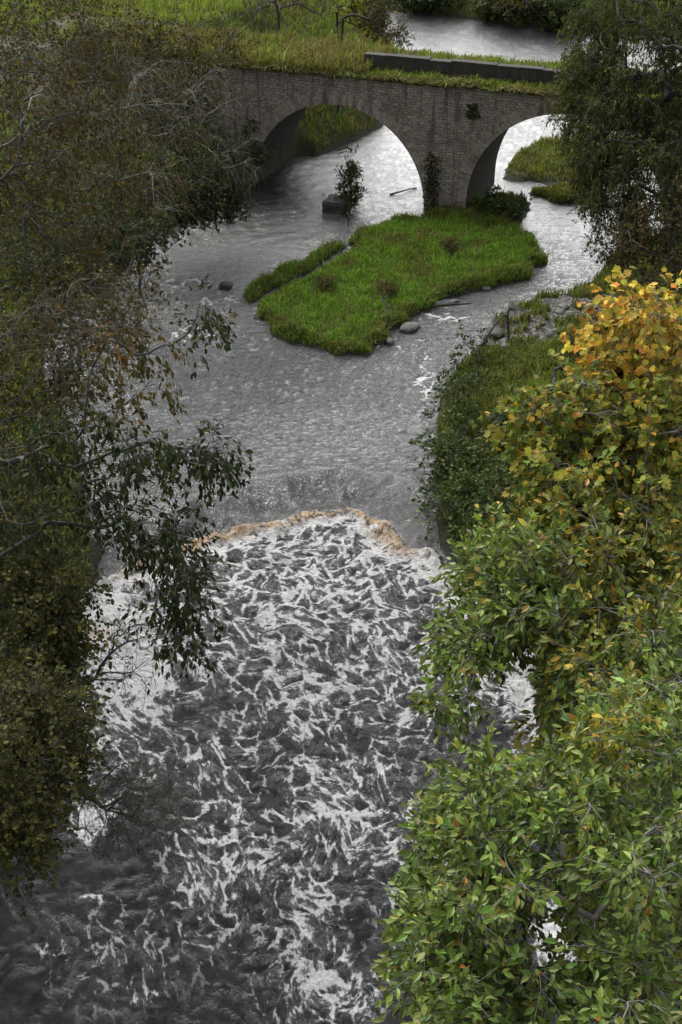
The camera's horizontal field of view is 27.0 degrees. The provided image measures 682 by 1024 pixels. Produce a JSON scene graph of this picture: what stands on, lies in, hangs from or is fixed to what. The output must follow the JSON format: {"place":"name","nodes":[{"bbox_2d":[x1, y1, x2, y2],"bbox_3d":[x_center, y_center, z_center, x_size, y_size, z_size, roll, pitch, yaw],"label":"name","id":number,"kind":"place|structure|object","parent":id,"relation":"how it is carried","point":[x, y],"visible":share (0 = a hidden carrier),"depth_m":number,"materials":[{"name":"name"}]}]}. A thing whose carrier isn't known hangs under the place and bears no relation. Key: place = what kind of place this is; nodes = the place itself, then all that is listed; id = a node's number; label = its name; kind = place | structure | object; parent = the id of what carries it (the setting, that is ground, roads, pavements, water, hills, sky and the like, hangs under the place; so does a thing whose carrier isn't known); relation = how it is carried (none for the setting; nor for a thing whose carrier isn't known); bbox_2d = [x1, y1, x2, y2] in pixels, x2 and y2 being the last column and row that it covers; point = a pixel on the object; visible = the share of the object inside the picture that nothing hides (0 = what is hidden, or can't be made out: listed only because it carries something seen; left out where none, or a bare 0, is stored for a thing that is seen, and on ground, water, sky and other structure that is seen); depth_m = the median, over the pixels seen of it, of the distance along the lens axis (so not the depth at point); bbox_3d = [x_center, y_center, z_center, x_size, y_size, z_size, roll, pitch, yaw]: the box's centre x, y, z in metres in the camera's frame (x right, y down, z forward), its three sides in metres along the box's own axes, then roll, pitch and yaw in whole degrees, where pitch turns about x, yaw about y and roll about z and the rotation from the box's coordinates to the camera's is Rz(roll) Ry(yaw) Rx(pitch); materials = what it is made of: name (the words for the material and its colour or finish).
{"place":"outdoors","nodes":[
{"label":"outdoors","id":0,"kind":"place"},
{"bbox_2d":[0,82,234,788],"bbox_3d":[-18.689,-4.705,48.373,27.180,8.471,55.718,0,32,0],"label":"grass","id":1,"kind":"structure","parent":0,"point":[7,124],"depth_m":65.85,"materials":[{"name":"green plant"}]},
{"bbox_2d":[0,11,680,1023],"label":"water","id":2,"kind":"structure","parent":0,"point":[300,731],"depth_m":41.77,"materials":[{"name":"grey liquid"}]},
{"bbox_2d":[218,280,232,289],"bbox_3d":[-5.113,-10.048,63.133,0.600,0.448,0.680,20,37,29],"label":"rock","id":3,"kind":"object","parent":2,"relation":"in","point":[225,285],"visible":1,"depth_m":62.91,"materials":[{"name":"grey stone"}]},
{"bbox_2d":[322,194,349,213],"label":"masonry block","id":4,"kind":"structure","parent":2,"relation":"in","point":[330,204],"depth_m":71.03,"materials":[{"name":"grey stone"}]},
{"bbox_2d":[337,146,352,150],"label":"driftwood","id":5,"kind":"object","parent":2,"relation":"on","point":[339,149],"visible":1,"depth_m":79.26,"materials":[{"name":"grey wood"}]},
{"bbox_2d":[390,187,416,194],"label":"driftwood","id":6,"kind":"object","parent":2,"relation":"on","point":[402,191],"visible":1,"depth_m":73.62,"materials":[{"name":"grey wood"}]},
{"bbox_2d":[435,299,459,305],"bbox_3d":[4.525,-9.081,61.637,1.401,0.206,0.383,-12,34,-18],"label":"rock","id":7,"kind":"object","parent":2,"relation":"on","point":[449,301],"visible":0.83,"depth_m":61.57,"materials":[{"name":"grey stone"}]},
{"bbox_2d":[438,303,470,306],"bbox_3d":[4.880,-8.901,60.994,1.455,0.151,0.191,-5,32,-7],"label":"driftwood","id":8,"kind":"object","parent":2,"relation":"on","point":[447,304],"visible":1,"depth_m":60.91,"materials":[{"name":"grey wood"}]},
{"bbox_2d":[487,326,504,338],"bbox_3d":[6.389,-7.415,58.749,0.642,0.397,0.928,-4,32,-7],"label":"rock","id":9,"kind":"object","parent":2,"relation":"on","point":[497,331],"visible":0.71,"depth_m":58.47,"materials":[{"name":"grey stone"}]},
{"bbox_2d":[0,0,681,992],"bbox_3d":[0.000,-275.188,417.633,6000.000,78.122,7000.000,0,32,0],"label":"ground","id":10,"kind":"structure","parent":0,"point":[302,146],"depth_m":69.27,"materials":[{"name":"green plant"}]},
{"bbox_2d":[0,648,114,918],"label":"shrub","id":11,"kind":"object","parent":10,"relation":"on","point":[27,825],"visible":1,"depth_m":27.68,"materials":[{"name":"green plant"}]},
{"bbox_2d":[0,493,121,759],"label":"shrub","id":12,"kind":"object","parent":10,"relation":"on","point":[48,613],"visible":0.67,"depth_m":30.82,"materials":[{"name":"green plant"}]},
{"bbox_2d":[0,251,160,595],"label":"riverside tree","id":13,"kind":"object","parent":10,"relation":"on","point":[61,391],"visible":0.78,"depth_m":34.07,"materials":[{"name":"green plant"}]},
{"bbox_2d":[5,600,169,720],"bbox_3d":[-7.403,4.073,34.070,7.412,5.209,2.365,7,33,10],"label":"twiggy shrub","id":14,"kind":"object","parent":10,"relation":"on","point":[112,650],"visible":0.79,"depth_m":33.09,"materials":[{"name":"brown plant"}]},
{"bbox_2d":[0,0,185,231],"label":"shrub","id":15,"kind":"object","parent":10,"relation":"on","point":[149,40],"visible":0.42,"depth_m":64.04,"materials":[{"name":"green plant"}]},
{"bbox_2d":[0,196,192,312],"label":"shrub","id":16,"kind":"object","parent":10,"relation":"on","point":[142,250],"visible":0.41,"depth_m":51.28,"materials":[{"name":"green plant"}]},
{"bbox_2d":[0,0,198,388],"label":"riverside tree","id":17,"kind":"object","parent":10,"relation":"on","point":[77,121],"visible":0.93,"depth_m":41.51,"materials":[{"name":"green plant"}]},
{"bbox_2d":[0,25,219,234],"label":"bare tree","id":18,"kind":"object","parent":10,"relation":"on","point":[129,102],"visible":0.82,"depth_m":46.54,"materials":[{"name":"grey plant"}]},
{"bbox_2d":[0,0,230,330],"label":"riverside tree","id":19,"kind":"object","parent":10,"relation":"on","point":[129,153],"visible":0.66,"depth_m":55.92,"materials":[{"name":"green plant"}]},
{"bbox_2d":[0,151,241,868],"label":"grass","id":20,"kind":"structure","parent":10,"relation":"on","point":[40,445],"depth_m":55.01,"materials":[{"name":"green plant"}]},
{"bbox_2d":[0,273,254,695],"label":"alder tree","id":21,"kind":"object","parent":10,"relation":"on","point":[177,562],"visible":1,"depth_m":14.68,"materials":[{"name":"green plant"}]},
{"bbox_2d":[48,731,227,876],"bbox_3d":[-5.777,7.053,30.758,7.332,6.488,3.245,13,34,20],"label":"twiggy shrub","id":22,"kind":"object","parent":10,"relation":"on","point":[123,797],"visible":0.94,"depth_m":29.24,"materials":[{"name":"brown plant"}]},
{"bbox_2d":[95,32,265,285],"bbox_3d":[-6.245,-14.037,60.230,4.348,10.943,8.225,26,41,35],"label":"bare tree","id":23,"kind":"object","parent":10,"relation":"on","point":[201,110],"visible":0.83,"depth_m":60.38,"materials":[{"name":"grey plant"}]},
{"bbox_2d":[118,2,259,245],"bbox_3d":[-6.918,-17.984,65.759,6.390,10.610,11.422,0,32,0],"label":"riverside tree","id":24,"kind":"object","parent":10,"relation":"on","point":[206,122],"visible":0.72,"depth_m":64.40,"materials":[{"name":"green plant"}]},
{"bbox_2d":[130,166,257,292],"bbox_3d":[-6.590,-12.660,64.044,7.612,6.155,4.320,-21,38,-30],"label":"shrub","id":25,"kind":"object","parent":10,"relation":"on","point":[206,216],"visible":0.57,"depth_m":62.90,"materials":[{"name":"green plant"}]},
{"bbox_2d":[0,0,392,150],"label":"grass","id":26,"kind":"structure","parent":10,"relation":"on","point":[186,6],"depth_m":80.50,"materials":[{"name":"green plant"}]},
{"bbox_2d":[219,103,275,174],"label":"shrub","id":27,"kind":"object","parent":10,"relation":"on","point":[257,152],"visible":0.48,"depth_m":73.26,"materials":[{"name":"green plant"}]},
{"bbox_2d":[234,0,335,33],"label":"bare tree","id":28,"kind":"object","parent":10,"relation":"on","point":[276,3],"visible":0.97,"depth_m":76.32,"materials":[{"name":"brown plant"}]},
{"bbox_2d":[312,272,338,294],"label":"weed","id":29,"kind":"object","parent":10,"relation":"on","point":[321,282],"visible":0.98,"depth_m":61.73,"materials":[{"name":"brown plant"}]},
{"bbox_2d":[333,144,369,224],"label":"willow sapling","id":30,"kind":"object","parent":10,"relation":"on","point":[351,172],"visible":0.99,"depth_m":71.34,"materials":[{"name":"green plant"}]},
{"bbox_2d":[332,0,397,41],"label":"shrub","id":31,"kind":"object","parent":10,"relation":"on","point":[348,5],"visible":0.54,"depth_m":80.55,"materials":[{"name":"green plant"}]},
{"bbox_2d":[337,0,416,112],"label":"shrub","id":32,"kind":"object","parent":10,"relation":"on","point":[375,26],"visible":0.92,"depth_m":77.50,"materials":[{"name":"brown plant"}]},
{"bbox_2d":[368,275,403,331],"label":"weed","id":33,"kind":"object","parent":10,"relation":"on","point":[388,286],"visible":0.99,"depth_m":61.06,"materials":[{"name":"green plant"}]},
{"bbox_2d":[93,51,681,235],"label":"stone bridge","id":34,"kind":"structure","parent":10,"relation":"on","point":[420,121],"depth_m":69.91,"materials":[{"name":"stone"}]},
{"bbox_2d":[14,5,401,73],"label":"grass","id":35,"kind":"structure","parent":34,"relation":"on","point":[311,52],"depth_m":72.38,"materials":[{"name":"green plant"}]},
{"bbox_2d":[100,27,674,99],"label":"grass","id":36,"kind":"structure","parent":34,"relation":"on","point":[451,56],"depth_m":69.78,"materials":[{"name":"green plant"}]},
{"bbox_2d":[421,151,441,210],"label":"ivy","id":37,"kind":"object","parent":34,"relation":"attached to","point":[427,188],"visible":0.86,"depth_m":70.60,"materials":[{"name":"green plant"}]},
{"bbox_2d":[195,53,677,107],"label":"grass","id":38,"kind":"structure","parent":34,"relation":"on","point":[456,82],"depth_m":68.71,"materials":[{"name":"green plant"}]},
{"bbox_2d":[465,103,479,119],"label":"wall weed","id":39,"kind":"object","parent":34,"relation":"attached to","point":[474,106],"depth_m":68.01,"materials":[{"name":"green plant"}]},
{"bbox_2d":[385,337,393,345],"bbox_3d":[1.983,-6.955,58.206,0.361,0.357,0.491,-6,32,-9],"label":"rock","id":40,"kind":"object","parent":10,"relation":"on","point":[389,341],"visible":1,"depth_m":58.04,"materials":[{"name":"grey stone"}]},
{"bbox_2d":[242,204,549,354],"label":"grass","id":41,"kind":"structure","parent":10,"relation":"on","point":[456,224],"depth_m":63.60,"materials":[{"name":"green plant"}]},
{"bbox_2d":[399,322,419,333],"bbox_3d":[2.851,-7.686,59.369,0.961,0.401,0.702,-22,38,-31],"label":"rock","id":42,"kind":"object","parent":10,"relation":"on","point":[407,327],"visible":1,"depth_m":59.15,"materials":[{"name":"grey stone"}]},
{"bbox_2d":[386,0,472,15],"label":"shrub","id":43,"kind":"object","parent":10,"relation":"on","point":[423,4],"visible":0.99,"depth_m":106.30,"materials":[{"name":"green plant"}]},
{"bbox_2d":[436,235,465,259],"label":"weed","id":44,"kind":"object","parent":10,"relation":"on","point":[452,246],"visible":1,"depth_m":61.82,"materials":[{"name":"brown plant"}]},
{"bbox_2d":[406,365,521,539],"bbox_3d":[4.171,-2.264,48.873,4.134,3.997,8.626,0,32,0],"label":"shrub","id":45,"kind":"object","parent":10,"relation":"on","point":[452,461],"visible":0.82,"depth_m":48.11,"materials":[{"name":"green plant"}]},
{"bbox_2d":[436,282,510,402],"bbox_3d":[5.031,-6.322,54.697,2.713,3.649,6.111,5,32,8],"label":"sapling","id":46,"kind":"object","parent":10,"relation":"on","point":[474,373],"visible":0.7,"depth_m":55.46,"materials":[{"name":"green plant"}]},
{"bbox_2d":[482,285,491,290],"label":"rock","id":47,"kind":"object","parent":10,"relation":"on","point":[487,288],"visible":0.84,"depth_m":62.75,"materials":[{"name":"grey stone"}]},
{"bbox_2d":[447,428,549,563],"bbox_3d":[6.213,-0.364,43.191,4.530,3.690,7.474,14,35,21],"label":"shrub","id":48,"kind":"object","parent":10,"relation":"on","point":[495,496],"visible":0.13,"depth_m":42.28,"materials":[{"name":"green plant"}]},
{"bbox_2d":[469,184,535,227],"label":"shrub","id":49,"kind":"object","parent":10,"relation":"on","point":[512,211],"visible":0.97,"depth_m":69.53,"materials":[{"name":"green plant"}]},
{"bbox_2d":[467,0,537,21],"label":"shrub","id":50,"kind":"object","parent":10,"relation":"on","point":[486,7],"visible":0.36,"depth_m":104.12,"materials":[{"name":"green plant"}]},
{"bbox_2d":[508,304,521,309],"bbox_3d":[7.430,-8.752,60.811,0.596,0.296,0.444,27,41,36],"label":"stone","id":51,"kind":"object","parent":10,"relation":"on","point":[515,307],"visible":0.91,"depth_m":60.68,"materials":[{"name":"grey stone"}]},
{"bbox_2d":[473,364,564,449],"bbox_3d":[7.366,-3.435,50.325,5.430,2.430,3.514,-24,39,-33],"label":"shrub","id":52,"kind":"object","parent":10,"relation":"on","point":[501,419],"visible":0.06,"depth_m":50.02,"materials":[{"name":"green plant"}]},
{"bbox_2d":[431,135,607,223],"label":"grass","id":53,"kind":"structure","parent":10,"relation":"on","point":[558,191],"depth_m":75.21,"materials":[{"name":"green plant"}]},
{"bbox_2d":[371,638,681,1023],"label":"broadleaf tree","id":54,"kind":"object","parent":10,"relation":"on","point":[510,814],"visible":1,"depth_m":10.57,"materials":[{"name":"green plant"}]},
{"bbox_2d":[491,0,562,32],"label":"leaning tree","id":55,"kind":"object","parent":10,"relation":"on","point":[521,8],"visible":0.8,"depth_m":102.08,"materials":[{"name":"green plant"}]},
{"bbox_2d":[385,0,681,35],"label":"grass","id":56,"kind":"structure","parent":10,"relation":"on","point":[463,4],"depth_m":104.83,"materials":[{"name":"green plant"}]},
{"bbox_2d":[406,476,681,805],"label":"broadleaf tree","id":57,"kind":"object","parent":10,"relation":"on","point":[515,570],"visible":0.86,"depth_m":14.73,"materials":[{"name":"green plant"}]},
{"bbox_2d":[546,329,558,337],"bbox_3d":[8.594,-7.220,57.577,0.639,0.311,0.482,-12,34,-18],"label":"stone","id":58,"kind":"object","parent":10,"relation":"on","point":[549,333],"visible":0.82,"depth_m":57.43,"materials":[{"name":"grey stone"}]},
{"bbox_2d":[434,247,681,999],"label":"grass","id":59,"kind":"structure","parent":10,"relation":"on","point":[533,352],"depth_m":54.41,"materials":[{"name":"green plant"}]},
{"bbox_2d":[528,0,587,31],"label":"shrub","id":60,"kind":"object","parent":10,"relation":"on","point":[555,21],"visible":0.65,"depth_m":101.32,"materials":[{"name":"green plant"}]},
{"bbox_2d":[555,308,565,313],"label":"stone","id":61,"kind":"object","parent":10,"relation":"on","point":[558,310],"visible":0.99,"depth_m":59.48,"materials":[{"name":"grey stone"}]},
{"bbox_2d":[559,303,569,309],"bbox_3d":[9.438,-8.614,59.947,0.412,0.318,0.546,-5,32,-9],"label":"stone","id":62,"kind":"object","parent":10,"relation":"on","point":[564,306],"visible":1,"depth_m":59.80,"materials":[{"name":"grey stone"}]},
{"bbox_2d":[468,264,681,606],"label":"maple tree","id":63,"kind":"object","parent":10,"relation":"on","point":[615,428],"visible":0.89,"depth_m":16.57,"materials":[{"name":"yellow plant"}]},
{"bbox_2d":[556,308,615,363],"bbox_3d":[10.320,-6.564,54.612,4.004,2.580,4.524,0,32,0],"label":"shrub","id":64,"kind":"object","parent":10,"relation":"on","point":[572,341],"visible":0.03,"depth_m":54.48,"materials":[{"name":"green plant"}]},
{"bbox_2d":[529,546,679,652],"bbox_3d":[6.942,2.004,39.207,4.422,4.462,5.762,0,32,0],"label":"shrub","id":65,"kind":"object","parent":10,"relation":"on","point":[658,590],"depth_m":38.48,"materials":[{"name":"green plant"}]},
{"bbox_2d":[535,0,681,253],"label":"bankside tree","id":66,"kind":"object","parent":10,"relation":"on","point":[598,147],"visible":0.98,"depth_m":57.05,"materials":[{"name":"green plant"}]},
{"bbox_2d":[539,611,681,777],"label":"shrub","id":67,"kind":"object","parent":10,"relation":"on","point":[645,760],"depth_m":33.17,"materials":[{"name":"green plant"}]},
{"bbox_2d":[546,741,681,1019],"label":"shrub","id":68,"kind":"object","parent":10,"relation":"on","point":[609,907],"visible":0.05,"depth_m":27.67,"materials":[{"name":"green plant"}]},
{"bbox_2d":[572,168,681,308],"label":"shrub","id":69,"kind":"object","parent":10,"relation":"on","point":[668,257],"visible":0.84,"depth_m":55.00,"materials":[{"name":"green plant"}]},
{"bbox_2d":[627,222,681,294],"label":"grass","id":70,"kind":"structure","parent":10,"relation":"on","point":[648,268],"depth_m":63.79,"materials":[{"name":"green plant"}]}
]}

